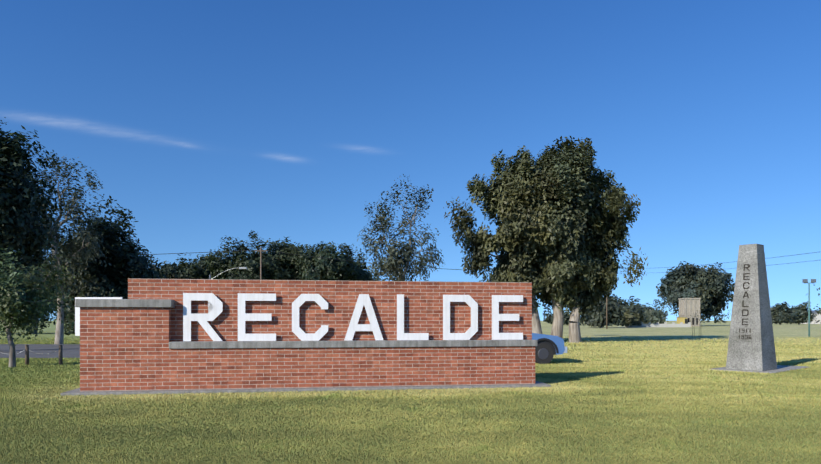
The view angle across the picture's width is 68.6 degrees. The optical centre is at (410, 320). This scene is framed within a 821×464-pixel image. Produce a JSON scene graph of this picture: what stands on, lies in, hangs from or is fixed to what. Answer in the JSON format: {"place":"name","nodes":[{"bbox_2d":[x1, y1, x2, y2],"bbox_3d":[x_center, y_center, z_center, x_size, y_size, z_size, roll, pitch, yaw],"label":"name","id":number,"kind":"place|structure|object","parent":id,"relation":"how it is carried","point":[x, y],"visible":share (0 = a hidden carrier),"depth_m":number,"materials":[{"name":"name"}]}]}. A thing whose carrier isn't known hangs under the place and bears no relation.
{"place":"outdoors","nodes":[
{"label":"outdoors","id":0,"kind":"place"},
{"bbox_2d":[0,344,79,357],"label":"road","id":1,"kind":"structure","parent":0,"point":[69,350],"depth_m":26.95,"materials":[{"name":"grey asphalt"}]},
{"bbox_2d":[80,278,534,390],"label":"brick sign wall","id":2,"kind":"structure","parent":0,"point":[124,349],"depth_m":11.72,"materials":[{"name":"red brick"}]},
{"bbox_2d":[183,293,522,340],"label":"sign letters","id":3,"kind":"object","parent":2,"relation":"attached to","point":[215,306],"visible":1,"depth_m":11.86,"materials":[{"name":"white metal"}]},
{"bbox_2d":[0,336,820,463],"bbox_3d":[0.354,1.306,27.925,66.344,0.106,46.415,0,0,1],"label":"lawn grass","id":4,"kind":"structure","parent":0,"point":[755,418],"depth_m":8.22,"materials":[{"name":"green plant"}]},
{"bbox_2d":[0,321,820,448],"bbox_3d":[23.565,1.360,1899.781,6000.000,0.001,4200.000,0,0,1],"label":"field","id":5,"kind":"structure","parent":0,"point":[711,329],"depth_m":62.46,"materials":[{"name":"green plant"}]},
{"bbox_2d":[0,117,64,286],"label":"tall tree","id":6,"kind":"object","parent":5,"relation":"on","point":[20,220],"depth_m":25.80,"materials":[{"name":"green plant"}]},
{"bbox_2d":[12,252,56,333],"bbox_3d":[-38.739,-3.226,62.786,10.147,9.518,7.452,0,0,30],"label":"tree","id":7,"kind":"object","parent":5,"relation":"on","point":[44,324],"depth_m":62.42,"materials":[{"name":"green plant"}]},
{"bbox_2d":[0,246,74,367],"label":"tree","id":8,"kind":"object","parent":5,"relation":"on","point":[10,287],"depth_m":17.25,"materials":[{"name":"green plant"}]},
{"bbox_2d":[25,345,62,364],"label":"wooden posts","id":9,"kind":"object","parent":5,"relation":"on","point":[60,354],"visible":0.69,"depth_m":18.13,"materials":[{"name":"wood"}]},
{"bbox_2d":[14,150,110,343],"bbox_3d":[-19.812,-4.063,33.981,5.294,11.134,3.848,0,0,1],"label":"sparse tree","id":10,"kind":"object","parent":5,"relation":"on","point":[78,235],"depth_m":34.09,"materials":[{"name":"green plant"}]},
{"bbox_2d":[75,297,122,335],"bbox_3d":[-7.265,0.410,14.069,1.100,1.900,0.100,0,0,1],"label":"white board sign","id":11,"kind":"object","parent":5,"relation":"on","point":[77,321],"visible":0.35,"depth_m":14.03,"materials":[{"name":"white"}]},
{"bbox_2d":[31,194,169,335],"bbox_3d":[-19.647,-3.356,38.129,7.999,9.749,6.517,0,0,1],"label":"tree","id":12,"kind":"object","parent":5,"relation":"on","point":[108,280],"depth_m":37.06,"materials":[{"name":"green plant"}]},
{"bbox_2d":[146,252,207,278],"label":"tree","id":13,"kind":"object","parent":5,"relation":"on","point":[170,271],"visible":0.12,"depth_m":83.92,"materials":[{"name":"green plant"}]},
{"bbox_2d":[175,249,231,278],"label":"tree","id":14,"kind":"object","parent":5,"relation":"on","point":[200,262],"visible":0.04,"depth_m":87.65,"materials":[{"name":"green plant"}]},
{"bbox_2d":[209,267,246,278],"bbox_3d":[-16.106,-1.667,53.096,3.336,6.053,0.240,0,0,1],"label":"street lamp","id":15,"kind":"object","parent":5,"relation":"on","point":[227,270],"visible":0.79,"depth_m":53.06,"materials":[{"name":"silver metal"}]},
{"bbox_2d":[203,230,290,279],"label":"tree","id":16,"kind":"object","parent":5,"relation":"on","point":[236,260],"depth_m":83.01,"materials":[{"name":"green plant"}]},
{"bbox_2d":[254,247,266,279],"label":"utility pole","id":17,"kind":"object","parent":5,"relation":"on","point":[260,250],"visible":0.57,"depth_m":65.09,"materials":[{"name":"brown wood"}]},
{"bbox_2d":[147,250,253,254],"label":"power wire","id":18,"kind":"object","parent":17,"relation":"attached to","point":[202,252],"visible":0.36,"depth_m":64.93,"materials":[{"name":"black metal"}]},
{"bbox_2d":[270,251,485,270],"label":"power wire","id":19,"kind":"object","parent":17,"relation":"attached to","point":[356,261],"visible":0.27,"depth_m":69.89,"materials":[{"name":"black metal"}]},
{"bbox_2d":[262,237,317,279],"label":"tree","id":20,"kind":"object","parent":5,"relation":"on","point":[290,261],"depth_m":87.53,"materials":[{"name":"green plant"}]},
{"bbox_2d":[60,299,550,395],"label":"concrete sign trim","id":21,"kind":"structure","parent":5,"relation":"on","point":[166,303],"depth_m":11.50,"materials":[{"name":"grey concrete"}]},
{"bbox_2d":[299,241,357,280],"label":"tree","id":22,"kind":"object","parent":5,"relation":"on","point":[321,268],"depth_m":82.24,"materials":[{"name":"green plant"}]},
{"bbox_2d":[350,252,381,280],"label":"tree","id":23,"kind":"object","parent":5,"relation":"on","point":[360,273],"visible":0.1,"depth_m":89.26,"materials":[{"name":"green plant"}]},
{"bbox_2d":[355,174,444,280],"bbox_3d":[-0.659,-3.275,32.999,5.147,9.496,3.310,0,0,1],"label":"tree","id":24,"kind":"object","parent":5,"relation":"on","point":[386,269],"depth_m":32.66,"materials":[{"name":"green plant"}]},
{"bbox_2d":[443,136,647,342],"bbox_3d":[8.109,-4.825,36.784,12.056,12.678,7.644,0,0,1],"label":"tree","id":25,"kind":"object","parent":5,"relation":"on","point":[523,201],"depth_m":35.38,"materials":[{"name":"green plant"}]},
{"bbox_2d":[532,333,566,363],"bbox_3d":[2.449,0.625,19.112,4.630,1.470,1.820,0,0,-5],"label":"car","id":26,"kind":"object","parent":5,"relation":"on","point":[548,348],"visible":0.23,"depth_m":18.48,"materials":[{"name":"blue paint"}]},
{"bbox_2d":[543,308,570,324],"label":"tree","id":27,"kind":"object","parent":5,"relation":"on","point":[548,318],"visible":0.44,"depth_m":158.84,"materials":[{"name":"green plant"}]},
{"bbox_2d":[579,294,625,327],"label":"tree","id":28,"kind":"object","parent":5,"relation":"on","point":[614,311],"depth_m":107.00,"materials":[{"name":"green plant"}]},
{"bbox_2d":[606,297,607,328],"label":"utility pole","id":29,"kind":"object","parent":5,"relation":"on","point":[606,313],"visible":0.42,"depth_m":94.81,"materials":[{"name":"brown wood"}]},
{"bbox_2d":[662,252,816,267],"bbox_3d":[30.369,-6.530,67.221,0.028,3.316,55.337,0,0,1],"label":"power wire","id":30,"kind":"object","parent":29,"relation":"attached to","point":[736,261],"visible":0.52,"depth_m":57.09,"materials":[{"name":"black metal"}]},
{"bbox_2d":[661,260,817,272],"bbox_3d":[30.369,-5.930,67.221,0.024,3.312,55.337,0,0,1],"label":"power wire","id":31,"kind":"object","parent":29,"relation":"attached to","point":[732,268],"visible":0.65,"depth_m":56.63,"materials":[{"name":"black metal"}]},
{"bbox_2d":[613,296,647,326],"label":"tree","id":32,"kind":"object","parent":5,"relation":"on","point":[633,314],"depth_m":117.47,"materials":[{"name":"green plant"}]},
{"bbox_2d":[641,302,668,323],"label":"tree","id":33,"kind":"object","parent":5,"relation":"on","point":[653,315],"visible":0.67,"depth_m":136.41,"materials":[{"name":"green plant"}]},
{"bbox_2d":[628,322,690,326],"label":"wall","id":34,"kind":"structure","parent":5,"relation":"on","point":[665,324],"depth_m":119.30,"materials":[{"name":"grey concrete"}]},
{"bbox_2d":[653,261,734,323],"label":"round tree","id":35,"kind":"object","parent":5,"relation":"on","point":[709,286],"depth_m":146.20,"materials":[{"name":"green plant"}]},
{"bbox_2d":[726,244,776,370],"bbox_3d":[9.307,-0.365,16.441,0.949,3.390,0.948,0,0,-38],"label":"stone obelisk","id":36,"kind":"object","parent":5,"relation":"on","point":[756,352],"visible":1,"depth_m":16.19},
{"bbox_2d":[739,264,750,338],"bbox_3d":[9.043,-0.510,16.216,0.160,2.020,0.316,0,0,-38],"label":"engraved lettering","id":37,"kind":"object","parent":36,"relation":"attached to","point":[743,303],"visible":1,"depth_m":16.23},
{"bbox_2d":[708,365,807,373],"bbox_3d":[9.815,1.370,16.886,3.050,0.080,1.600,0,0,-41],"label":"concrete base","id":38,"kind":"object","parent":5,"relation":"on","point":[782,368],"depth_m":16.30,"materials":[{"name":"grey concrete"}]},
{"bbox_2d":[771,301,797,324],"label":"tree","id":39,"kind":"object","parent":5,"relation":"on","point":[781,313],"depth_m":186.67,"materials":[{"name":"green plant"}]},
{"bbox_2d":[787,301,820,324],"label":"tree","id":40,"kind":"object","parent":5,"relation":"on","point":[802,315],"depth_m":187.06,"materials":[{"name":"green plant"}]},
{"bbox_2d":[808,283,809,336],"bbox_3d":[33.495,-0.905,50.585,0.900,4.530,0.140,0,0,1],"label":"floodlight pole","id":41,"kind":"object","parent":5,"relation":"on","point":[808,309],"visible":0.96,"depth_m":50.55,"materials":[{"name":"grey metal"}]},
{"bbox_2d":[0,0,820,320],"label":"sky","id":42,"kind":"structure","parent":0,"point":[207,121],"materials":[{"name":"blue"}]},
{"bbox_2d":[677,317,686,323],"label":"small building","id":43,"kind":"structure","parent":0,"point":[682,319],"depth_m":133.21,"materials":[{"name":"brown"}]},
{"bbox_2d":[678,298,700,326],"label":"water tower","id":44,"kind":"structure","parent":0,"point":[688,307],"depth_m":134.15,"materials":[{"name":"metal"}]},
{"bbox_2d":[802,279,815,282],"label":"floodlights","id":45,"kind":"object","parent":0,"point":[806,280],"visible":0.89,"depth_m":50.47,"materials":[{"name":"grey metal"}]},
{"bbox_2d":[801,310,820,323],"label":"house","id":46,"kind":"structure","parent":0,"point":[818,317],"depth_m":228.03,"materials":[{"name":"grey"}]}
]}

